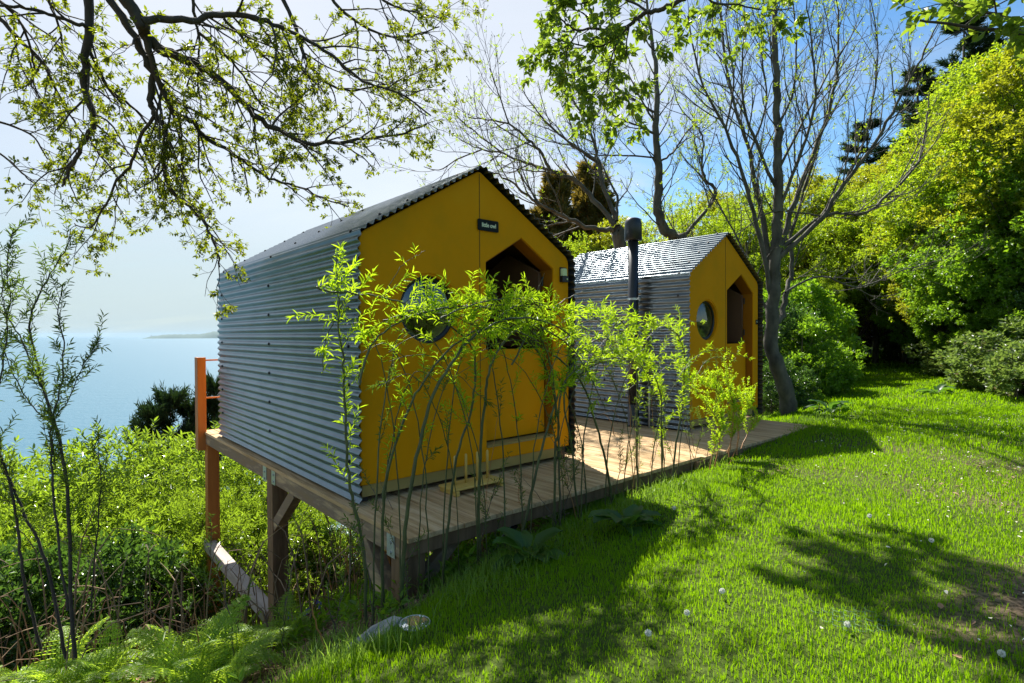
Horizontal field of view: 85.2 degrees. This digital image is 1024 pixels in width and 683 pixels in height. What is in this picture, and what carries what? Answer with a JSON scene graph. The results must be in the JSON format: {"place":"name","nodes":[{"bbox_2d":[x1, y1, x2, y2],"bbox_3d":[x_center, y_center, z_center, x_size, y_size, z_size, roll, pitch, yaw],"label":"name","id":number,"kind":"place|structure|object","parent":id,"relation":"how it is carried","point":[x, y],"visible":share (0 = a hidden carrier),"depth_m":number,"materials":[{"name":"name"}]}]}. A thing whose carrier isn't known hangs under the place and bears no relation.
{"place":"outdoors","nodes":[
{"label":"outdoors","id":0,"kind":"place"},
{"bbox_2d":[0,337,348,564],"bbox_3d":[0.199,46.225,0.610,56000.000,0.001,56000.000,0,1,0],"label":"sea","id":1,"kind":"structure","parent":0,"point":[132,370],"depth_m":556.34,"materials":[{"name":"blue liquid"}]},
{"bbox_2d":[0,0,1023,337],"label":"sky","id":2,"kind":"structure","parent":0,"point":[152,289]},
{"bbox_2d":[126,348,1023,682],"bbox_3d":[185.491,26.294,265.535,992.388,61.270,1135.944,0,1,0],"label":"ground","id":3,"kind":"structure","parent":0,"point":[1014,604],"depth_m":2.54,"materials":[{"name":"green plant"}]},
{"bbox_2d":[0,207,42,649],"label":"willow sapling","id":4,"kind":"object","parent":3,"relation":"on","point":[5,372],"visible":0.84,"depth_m":3.29,"materials":[{"name":"green plant"}]},
{"bbox_2d":[0,430,66,658],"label":"willow sapling","id":5,"kind":"object","parent":3,"relation":"on","point":[25,516],"visible":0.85,"depth_m":3.34,"materials":[{"name":"green plant"}]},
{"bbox_2d":[13,192,97,659],"bbox_3d":[-2.766,0.485,3.364,0.509,2.764,0.337,0,1,35],"label":"willow sapling","id":6,"kind":"object","parent":3,"relation":"on","point":[70,551],"visible":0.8,"depth_m":3.32,"materials":[{"name":"green plant"}]},
{"bbox_2d":[0,230,62,452],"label":"willow sapling","id":7,"kind":"object","parent":6,"relation":"attached to","point":[22,342],"visible":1,"depth_m":3.19,"materials":[{"name":"green plant"}]},
{"bbox_2d":[34,309,111,466],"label":"willow sapling","id":8,"kind":"object","parent":6,"relation":"attached to","point":[92,347],"visible":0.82,"depth_m":3.46,"materials":[{"name":"green plant"}]},
{"bbox_2d":[35,259,79,610],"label":"willow sapling","id":9,"kind":"object","parent":3,"relation":"on","point":[53,421],"visible":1,"depth_m":3.20,"materials":[{"name":"green plant"}]},
{"bbox_2d":[0,537,130,675],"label":"slope bush","id":10,"kind":"object","parent":3,"relation":"on","point":[5,555],"visible":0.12,"depth_m":6.17,"materials":[{"name":"green plant"}]},
{"bbox_2d":[3,616,132,682],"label":"fern","id":11,"kind":"object","parent":3,"relation":"on","point":[83,641],"visible":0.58,"depth_m":3.55,"materials":[{"name":"green plant"}]},
{"bbox_2d":[45,649,109,682],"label":"fern","id":12,"kind":"object","parent":3,"relation":"on","point":[69,676],"visible":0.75,"depth_m":3.24,"materials":[{"name":"green plant"}]},
{"bbox_2d":[1,502,174,644],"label":"laurel bush","id":13,"kind":"object","parent":3,"relation":"on","point":[73,530],"visible":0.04,"depth_m":7.12,"materials":[{"name":"green plant"}]},
{"bbox_2d":[64,415,117,610],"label":"willow sapling","id":14,"kind":"object","parent":3,"relation":"on","point":[102,488],"visible":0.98,"depth_m":3.37,"materials":[{"name":"green plant"}]},
{"bbox_2d":[0,532,194,675],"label":"slope bush","id":15,"kind":"object","parent":3,"relation":"on","point":[16,585],"visible":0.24,"depth_m":6.09,"materials":[{"name":"green plant"}]},
{"bbox_2d":[0,465,204,545],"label":"laurel bush","id":16,"kind":"object","parent":3,"relation":"on","point":[157,491],"visible":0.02,"depth_m":9.53,"materials":[{"name":"green plant"}]},
{"bbox_2d":[63,620,146,682],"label":"fern","id":17,"kind":"object","parent":3,"relation":"on","point":[108,668],"visible":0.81,"depth_m":3.36,"materials":[{"name":"green plant"}]},
{"bbox_2d":[0,522,224,674],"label":"slope bush","id":18,"kind":"object","parent":3,"relation":"on","point":[137,556],"visible":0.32,"depth_m":6.34,"materials":[{"name":"green plant"}]},
{"bbox_2d":[15,471,236,622],"bbox_3d":[-6.000,3.643,8.323,3.706,3.330,3.635,0,1,24],"label":"laurel bush","id":19,"kind":"object","parent":3,"relation":"on","point":[63,503],"visible":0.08,"depth_m":7.95,"materials":[{"name":"green plant"}]},
{"bbox_2d":[0,416,265,651],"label":"laurel bush","id":20,"kind":"object","parent":3,"relation":"on","point":[85,464],"visible":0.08,"depth_m":8.97,"materials":[{"name":"green plant"}]},
{"bbox_2d":[19,538,249,664],"bbox_3d":[-4.673,3.524,7.103,2.240,2.018,2.782,0,1,9],"label":"slope bush","id":21,"kind":"object","parent":3,"relation":"on","point":[186,602],"visible":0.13,"depth_m":6.75,"materials":[{"name":"green plant"}]},
{"bbox_2d":[8,434,266,582],"bbox_3d":[-6.083,3.742,9.693,5.198,4.157,5.562,0,1,2],"label":"laurel bush","id":22,"kind":"object","parent":3,"relation":"on","point":[173,461],"visible":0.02,"depth_m":10.17,"materials":[{"name":"green plant"}]},
{"bbox_2d":[56,493,256,644],"bbox_3d":[-5.165,3.560,7.989,3.087,2.755,2.885,0,1,38],"label":"laurel bush","id":23,"kind":"object","parent":3,"relation":"on","point":[143,509],"visible":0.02,"depth_m":7.92,"materials":[{"name":"green plant"}]},
{"bbox_2d":[121,394,194,496],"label":"conifer","id":24,"kind":"object","parent":3,"relation":"on","point":[145,414],"visible":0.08,"depth_m":13.39,"materials":[{"name":"green plant"}]},
{"bbox_2d":[128,381,203,483],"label":"conifer","id":25,"kind":"object","parent":3,"relation":"on","point":[179,396],"visible":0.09,"depth_m":13.89,"materials":[{"name":"green plant"}]},
{"bbox_2d":[104,485,267,626],"bbox_3d":[-4.539,3.310,7.915,2.355,2.615,2.400,-1,1,-40],"label":"laurel bush","id":26,"kind":"object","parent":3,"relation":"on","point":[200,503],"visible":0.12,"depth_m":7.88,"materials":[{"name":"green plant"}]},
{"bbox_2d":[42,421,346,604],"bbox_3d":[-5.067,3.311,9.388,5.144,3.891,5.047,0,1,-17],"label":"laurel bush","id":27,"kind":"object","parent":3,"relation":"on","point":[120,465],"visible":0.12,"depth_m":8.92,"materials":[{"name":"green plant"}]},
{"bbox_2d":[109,594,286,682],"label":"fern","id":28,"kind":"object","parent":3,"relation":"on","point":[168,669],"visible":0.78,"depth_m":2.61,"materials":[{"name":"green plant"}]},
{"bbox_2d":[190,367,226,490],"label":"conifer","id":29,"kind":"object","parent":3,"relation":"on","point":[212,389],"visible":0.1,"depth_m":14.75,"materials":[{"name":"green plant"}]},
{"bbox_2d":[171,638,267,682],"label":"fern","id":30,"kind":"object","parent":3,"relation":"on","point":[231,666],"visible":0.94,"depth_m":2.51,"materials":[{"name":"green plant"}]},
{"bbox_2d":[148,485,325,633],"bbox_3d":[-3.951,3.196,7.968,2.529,2.300,2.364,0,1,29],"label":"laurel bush","id":31,"kind":"object","parent":3,"relation":"on","point":[225,527],"visible":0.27,"depth_m":7.66,"materials":[{"name":"green plant"}]},
{"bbox_2d":[184,618,296,677],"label":"fern","id":32,"kind":"object","parent":3,"relation":"on","point":[272,634],"visible":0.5,"depth_m":2.97,"materials":[{"name":"green plant"}]},
{"bbox_2d":[158,461,326,566],"bbox_3d":[-4.528,3.494,9.570,3.320,3.121,3.257,-1,1,-35],"label":"laurel bush","id":33,"kind":"object","parent":3,"relation":"on","point":[239,468],"visible":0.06,"depth_m":9.48,"materials":[{"name":"green plant"}]},
{"bbox_2d":[0,0,488,320],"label":"overhanging tree","id":34,"kind":"object","parent":3,"relation":"on","point":[142,22],"visible":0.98,"depth_m":5.32,"materials":[{"name":"green plant"}]},
{"bbox_2d":[245,591,317,653],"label":"fern","id":35,"kind":"object","parent":3,"relation":"on","point":[295,621],"visible":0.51,"depth_m":3.84,"materials":[{"name":"green plant"}]},
{"bbox_2d":[248,519,362,609],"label":"slope bush","id":36,"kind":"object","parent":3,"relation":"on","point":[325,532],"visible":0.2,"depth_m":8.47,"materials":[{"name":"green plant"}]},
{"bbox_2d":[0,409,623,682],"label":"dry stems","id":37,"kind":"object","parent":3,"relation":"on","point":[244,617],"visible":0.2,"depth_m":4.46,"materials":[{"name":"plant"}]},
{"bbox_2d":[320,241,369,629],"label":"willow rod","id":38,"kind":"object","parent":3,"relation":"on","point":[344,399],"visible":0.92,"depth_m":2.91,"materials":[{"name":"green plant"}]},
{"bbox_2d":[0,411,767,682],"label":"ground cover","id":39,"kind":"object","parent":3,"relation":"on","point":[465,551],"visible":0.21,"depth_m":3.81,"materials":[{"name":"green plant"}]},
{"bbox_2d":[372,328,434,624],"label":"willow rod","id":40,"kind":"object","parent":3,"relation":"on","point":[380,428],"visible":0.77,"depth_m":3.08,"materials":[{"name":"green plant"}]},
{"bbox_2d":[350,277,483,584],"bbox_3d":[-0.509,0.606,3.123,0.338,1.949,1.011,0,1,44],"label":"willow rod","id":41,"kind":"object","parent":3,"relation":"on","point":[475,373],"visible":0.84,"depth_m":3.40,"materials":[{"name":"green plant"}]},
{"bbox_2d":[353,289,448,384],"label":"willow rod","id":42,"kind":"object","parent":41,"relation":"attached to","point":[385,331],"visible":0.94,"depth_m":2.86,"materials":[{"name":"green plant"}]},
{"bbox_2d":[316,255,507,343],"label":"willow rod","id":43,"kind":"object","parent":41,"relation":"attached to","point":[353,266],"visible":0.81,"depth_m":2.91,"materials":[{"name":"green plant"}]},
{"bbox_2d":[380,295,540,619],"bbox_3d":[-0.278,0.684,3.260,0.966,1.908,0.260,-1,1,-32],"label":"willow rod","id":44,"kind":"object","parent":3,"relation":"on","point":[507,329],"visible":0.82,"depth_m":3.10,"materials":[{"name":"green plant"}]},
{"bbox_2d":[399,299,588,613],"bbox_3d":[-0.040,0.659,3.306,1.247,1.859,0.283,-1,1,-27],"label":"willow rod","id":45,"kind":"object","parent":3,"relation":"on","point":[464,343],"visible":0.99,"depth_m":3.15,"materials":[{"name":"green plant"}]},
{"bbox_2d":[442,277,559,526],"bbox_3d":[0.009,0.544,3.568,0.278,1.908,1.187,0,1,39],"label":"willow rod","id":46,"kind":"object","parent":3,"relation":"on","point":[541,360],"visible":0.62,"depth_m":3.78,"materials":[{"name":"green plant"}]},
{"bbox_2d":[413,272,576,422],"bbox_3d":[-0.060,0.074,3.403,0.359,1.021,1.355,0,1,43],"label":"willow rod","id":47,"kind":"object","parent":46,"relation":"attached to","point":[443,307],"visible":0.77,"depth_m":3.63,"materials":[{"name":"green plant"}]},
{"bbox_2d":[439,269,578,331],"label":"willow rod","id":48,"kind":"object","parent":47,"relation":"attached to","point":[530,295],"visible":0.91,"depth_m":3.35,"materials":[{"name":"green plant"}]},
{"bbox_2d":[498,282,629,345],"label":"willow rod","id":49,"kind":"object","parent":47,"relation":"attached to","point":[572,305],"visible":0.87,"depth_m":3.91,"materials":[{"name":"green plant"}]},
{"bbox_2d":[203,416,808,628],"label":"timber deck","id":50,"kind":"structure","parent":3,"relation":"on","point":[288,490],"depth_m":5.03,"materials":[{"name":"brown wood"}]},
{"bbox_2d":[195,357,219,450],"bbox_3d":[-1.738,0.771,9.306,6.290,1.205,0.160,-1,1,-41],"label":"railing","id":51,"kind":"object","parent":50,"relation":"on","point":[200,403],"visible":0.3,"depth_m":7.21,"materials":[{"name":"brown wood"}]},
{"bbox_2d":[217,165,575,503],"bbox_3d":[-1.518,-0.173,6.245,2.350,2.687,3.880,-1,1,-41],"label":"glamping cabin","id":52,"kind":"object","parent":50,"relation":"on","point":[280,399],"visible":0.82,"depth_m":4.80,"materials":[{"name":"metal"}]},
{"bbox_2d":[398,274,458,344],"bbox_3d":[-0.733,-0.258,4.578,0.584,0.584,0.200,-1,1,-41],"label":"round window","id":53,"kind":"structure","parent":52,"relation":"in","point":[442,331],"depth_m":4.51,"materials":[{"name":"glass"}]},
{"bbox_2d":[486,254,540,346],"bbox_3d":[-0.014,-0.426,5.768,0.785,0.956,0.040,0,1,42],"label":"upper door","id":54,"kind":"structure","parent":52,"relation":"in","point":[509,266],"depth_m":5.72,"materials":[{"name":"brown wood"}]},
{"bbox_2d":[486,348,543,440],"bbox_3d":[0.009,0.482,5.258,0.791,0.826,0.045,-1,1,-41],"label":"lower door","id":55,"kind":"structure","parent":52,"relation":"in","point":[528,403],"depth_m":5.24,"materials":[{"name":"wood"}]},
{"bbox_2d":[438,450,502,496],"bbox_3d":[-0.325,1.047,4.515,0.510,0.289,0.235,-1,1,-41],"label":"boot rack","id":56,"kind":"object","parent":50,"relation":"on","point":[464,484],"visible":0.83,"depth_m":4.48,"materials":[{"name":"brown wood"}]},
{"bbox_2d":[624,217,641,426],"bbox_3d":[1.638,-0.255,7.503,0.247,2.800,0.235,-1,1,-41],"label":"flue pipe","id":57,"kind":"object","parent":50,"relation":"on","point":[632,231],"visible":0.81,"depth_m":7.44,"materials":[{"name":"black metal"}]},
{"bbox_2d":[574,232,762,430],"bbox_3d":[2.103,-0.202,8.702,2.074,2.650,2.720,-1,1,-41],"label":"glamping cabin","id":58,"kind":"object","parent":50,"relation":"on","point":[714,282],"visible":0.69,"depth_m":7.75,"materials":[{"name":"metal"}]},
{"bbox_2d":[696,299,717,340],"bbox_3d":[2.533,-0.283,7.497,0.564,0.564,0.200,-1,1,-41],"label":"round window","id":59,"kind":"structure","parent":58,"relation":"in","point":[706,310],"depth_m":7.47,"materials":[{"name":"glass"}]},
{"bbox_2d":[727,288,742,342],"bbox_3d":[3.187,-0.449,8.594,0.732,0.928,0.040,0,1,42],"label":"upper door","id":60,"kind":"structure","parent":58,"relation":"in","point":[734,299],"depth_m":8.41,"materials":[{"name":"brown wood"}]},
{"bbox_2d":[727,343,744,397],"bbox_3d":[3.210,0.429,8.119,0.738,0.797,0.045,-1,1,-41],"label":"lower door","id":61,"kind":"structure","parent":58,"relation":"in","point":[738,366],"depth_m":8.18,"materials":[{"name":"wood"}]},
{"bbox_2d":[375,0,647,248],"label":"bare tree","id":62,"kind":"object","parent":3,"relation":"on","point":[617,232],"visible":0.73,"depth_m":11.36,"materials":[{"name":"grey plant"}]},
{"bbox_2d":[492,526,566,573],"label":"dock plant","id":63,"kind":"object","parent":3,"relation":"on","point":[515,539],"visible":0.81,"depth_m":3.38,"materials":[{"name":"green plant"}]},
{"bbox_2d":[243,409,830,682],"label":"tall grass","id":64,"kind":"structure","parent":3,"relation":"on","point":[336,643],"depth_m":3.04,"materials":[{"name":"green plant"}]},
{"bbox_2d":[477,306,610,565],"bbox_3d":[0.245,0.631,3.747,1.046,1.754,0.265,-1,1,-36],"label":"willow rod","id":65,"kind":"object","parent":3,"relation":"on","point":[589,376],"visible":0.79,"depth_m":3.55,"materials":[{"name":"green plant"}]},
{"bbox_2d":[529,167,587,255],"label":"conifer","id":66,"kind":"object","parent":3,"relation":"on","point":[565,201],"visible":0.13,"depth_m":25.28,"materials":[{"name":"green plant"}]},
{"bbox_2d":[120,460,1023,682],"bbox_3d":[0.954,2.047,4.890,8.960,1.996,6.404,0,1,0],"label":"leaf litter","id":67,"kind":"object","parent":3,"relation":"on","point":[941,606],"visible":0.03,"depth_m":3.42,"materials":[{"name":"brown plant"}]},
{"bbox_2d":[531,323,638,503],"bbox_3d":[0.613,0.608,4.167,1.263,1.554,0.292,-1,1,-42],"label":"willow rod","id":68,"kind":"object","parent":3,"relation":"on","point":[594,419],"visible":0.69,"depth_m":4.26,"materials":[{"name":"green plant"}]},
{"bbox_2d":[522,334,656,529],"bbox_3d":[0.622,0.709,4.038,1.200,1.523,0.275,-1,1,-30],"label":"willow rod","id":69,"kind":"object","parent":3,"relation":"on","point":[547,428],"visible":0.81,"depth_m":4.00,"materials":[{"name":"green plant"}]},
{"bbox_2d":[566,157,620,250],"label":"conifer","id":70,"kind":"object","parent":3,"relation":"on","point":[590,213],"visible":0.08,"depth_m":26.10,"materials":[{"name":"green plant"}]},
{"bbox_2d":[559,323,644,517],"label":"willow rod","id":71,"kind":"object","parent":3,"relation":"on","point":[597,334],"visible":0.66,"depth_m":4.21,"materials":[{"name":"green plant"}]},
{"bbox_2d":[556,300,653,493],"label":"willow rod","id":72,"kind":"object","parent":3,"relation":"on","point":[631,335],"visible":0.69,"depth_m":4.58,"materials":[{"name":"green plant"}]},
{"bbox_2d":[573,215,667,256],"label":"broadleaf tree","id":73,"kind":"object","parent":3,"relation":"on","point":[606,238],"visible":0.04,"depth_m":22.55,"materials":[{"name":"green plant"}]},
{"bbox_2d":[588,504,664,536],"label":"dock plant","id":74,"kind":"object","parent":3,"relation":"on","point":[638,514],"visible":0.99,"depth_m":3.64,"materials":[{"name":"green plant"}]},
{"bbox_2d":[527,0,746,240],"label":"bare tree","id":75,"kind":"object","parent":3,"relation":"on","point":[665,230],"visible":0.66,"depth_m":12.42,"materials":[{"name":"grey plant"}]},
{"bbox_2d":[617,306,691,480],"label":"willow rod","id":76,"kind":"object","parent":3,"relation":"on","point":[685,384],"visible":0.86,"depth_m":5.09,"materials":[{"name":"green plant"}]},
{"bbox_2d":[603,189,757,261],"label":"broadleaf tree","id":77,"kind":"object","parent":3,"relation":"on","point":[680,222],"visible":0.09,"depth_m":18.85,"materials":[{"name":"green plant"}]},
{"bbox_2d":[673,361,728,465],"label":"willow shoot","id":78,"kind":"object","parent":3,"relation":"on","point":[693,373],"visible":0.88,"depth_m":5.25,"materials":[{"name":"green plant"}]},
{"bbox_2d":[653,189,795,283],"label":"broadleaf tree","id":79,"kind":"object","parent":3,"relation":"on","point":[711,209],"visible":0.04,"depth_m":23.55,"materials":[{"name":"green plant"}]},
{"bbox_2d":[695,181,842,322],"bbox_3d":[8.451,-1.655,19.071,5.084,7.480,5.303,0,1,-10],"label":"broadleaf tree","id":80,"kind":"object","parent":3,"relation":"on","point":[814,237],"visible":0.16,"depth_m":17.98,"materials":[{"name":"green plant"}]},
{"bbox_2d":[516,0,1023,148],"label":"sallow tree","id":81,"kind":"object","parent":3,"relation":"on","point":[612,35],"visible":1,"depth_m":5.80,"materials":[{"name":"green plant"}]},
{"bbox_2d":[762,355,820,413],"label":"bush","id":82,"kind":"object","parent":3,"relation":"on","point":[770,398],"visible":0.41,"depth_m":10.38,"materials":[{"name":"green plant"}]},
{"bbox_2d":[762,294,833,412],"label":"bush","id":83,"kind":"object","parent":3,"relation":"on","point":[787,325],"visible":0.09,"depth_m":12.14,"materials":[{"name":"green plant"}]},
{"bbox_2d":[737,166,867,319],"bbox_3d":[11.641,-2.722,21.928,5.703,8.181,5.751,0,1,12],"label":"broadleaf tree","id":84,"kind":"object","parent":3,"relation":"on","point":[819,179],"visible":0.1,"depth_m":20.76,"materials":[{"name":"green plant"}]},
{"bbox_2d":[762,314,866,396],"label":"bush","id":85,"kind":"object","parent":3,"relation":"on","point":[833,374],"visible":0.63,"depth_m":11.31,"materials":[{"name":"green plant"}]},
{"bbox_2d":[763,276,871,364],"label":"bush","id":86,"kind":"object","parent":3,"relation":"on","point":[829,313],"visible":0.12,"depth_m":13.91,"materials":[{"name":"green plant"}]},
{"bbox_2d":[757,179,894,342],"bbox_3d":[11.663,-2.420,19.823,5.205,6.893,5.430,-1,1,-42],"label":"broadleaf tree","id":87,"kind":"object","parent":3,"relation":"on","point":[832,226],"visible":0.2,"depth_m":18.85,"materials":[{"name":"green plant"}]},
{"bbox_2d":[653,0,1010,415],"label":"bare tree","id":88,"kind":"object","parent":3,"relation":"on","point":[775,251],"visible":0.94,"depth_m":9.14,"materials":[{"name":"grey plant"}]},
{"bbox_2d":[802,163,892,363],"bbox_3d":[13.652,-2.912,20.953,5.382,7.656,5.337,0,1,40],"label":"broadleaf tree","id":89,"kind":"object","parent":3,"relation":"on","point":[874,335],"visible":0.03,"depth_m":20.83,"materials":[{"name":"green plant"}]},
{"bbox_2d":[826,117,893,353],"bbox_3d":[19.185,-5.624,29.992,7.181,12.777,6.534,0,1,29],"label":"conifer","id":90,"kind":"object","parent":3,"relation":"on","point":[870,159],"visible":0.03,"depth_m":29.87,"materials":[{"name":"green plant"}]},
{"bbox_2d":[869,286,930,351],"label":"broadleaf tree","id":91,"kind":"object","parent":3,"relation":"on","point":[902,332],"visible":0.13,"depth_m":17.69,"materials":[{"name":"green plant"}]},
{"bbox_2d":[860,62,943,180],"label":"conifer","id":92,"kind":"object","parent":3,"relation":"on","point":[927,70],"visible":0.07,"depth_m":27.51,"materials":[{"name":"green plant"}]},
{"bbox_2d":[834,132,977,316],"bbox_3d":[13.291,-2.882,16.825,5.781,7.656,6.031,-1,1,-27],"label":"broadleaf tree","id":93,"kind":"object","parent":3,"relation":"on","point":[872,187],"visible":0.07,"depth_m":17.35,"materials":[{"name":"green plant"}]},
{"bbox_2d":[901,331,953,376],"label":"bush","id":94,"kind":"object","parent":3,"relation":"on","point":[934,367],"visible":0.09,"depth_m":14.88,"materials":[{"name":"green plant"}]},
{"bbox_2d":[886,186,994,334],"bbox_3d":[11.965,-1.599,14.610,3.561,5.108,3.591,0,1,30],"label":"broadleaf tree","id":95,"kind":"object","parent":3,"relation":"on","point":[915,248],"visible":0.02,"depth_m":15.09,"materials":[{"name":"green plant"}]},
{"bbox_2d":[864,82,1022,296],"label":"broadleaf tree","id":96,"kind":"object","parent":3,"relation":"on","point":[891,229],"visible":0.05,"depth_m":15.71,"materials":[{"name":"green plant"}]},
{"bbox_2d":[906,245,981,353],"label":"broadleaf tree","id":97,"kind":"object","parent":3,"relation":"on","point":[920,327],"visible":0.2,"depth_m":14.50,"materials":[{"name":"green plant"}]},
{"bbox_2d":[869,36,1023,265],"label":"broadleaf tree","id":98,"kind":"object","parent":3,"relation":"on","point":[974,77],"visible":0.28,"depth_m":13.73,"materials":[{"name":"green plant"}]},
{"bbox_2d":[878,121,1023,328],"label":"broadleaf tree","id":99,"kind":"object","parent":3,"relation":"on","point":[912,295],"visible":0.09,"depth_m":13.88,"materials":[{"name":"green plant"}]},
{"bbox_2d":[895,14,1009,140],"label":"conifer","id":100,"kind":"object","parent":3,"relation":"on","point":[984,43],"visible":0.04,"depth_m":26.31,"materials":[{"name":"green plant"}]},
{"bbox_2d":[898,44,1023,279],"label":"broadleaf tree","id":101,"kind":"object","parent":3,"relation":"on","point":[968,127],"visible":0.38,"depth_m":12.31,"materials":[{"name":"green plant"}]},
{"bbox_2d":[901,108,1023,334],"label":"broadleaf tree","id":102,"kind":"object","parent":3,"relation":"on","point":[1010,251],"visible":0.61,"depth_m":12.03,"materials":[{"name":"green plant"}]},
{"bbox_2d":[921,192,1023,342],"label":"broadleaf tree","id":103,"kind":"object","parent":3,"relation":"on","point":[940,315],"visible":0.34,"depth_m":12.50,"materials":[{"name":"green plant"}]},
{"bbox_2d":[930,316,1023,391],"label":"bush","id":104,"kind":"object","parent":3,"relation":"on","point":[960,373],"visible":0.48,"depth_m":11.03,"materials":[{"name":"green plant"}]},
{"bbox_2d":[973,336,1023,398],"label":"bush","id":105,"kind":"object","parent":3,"relation":"on","point":[1003,374],"visible":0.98,"depth_m":9.56,"materials":[{"name":"green plant"}]},
{"bbox_2d":[979,251,1023,342],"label":"broadleaf tree","id":106,"kind":"object","parent":3,"relation":"on","point":[1013,313],"visible":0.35,"depth_m":11.50,"materials":[{"name":"green plant"}]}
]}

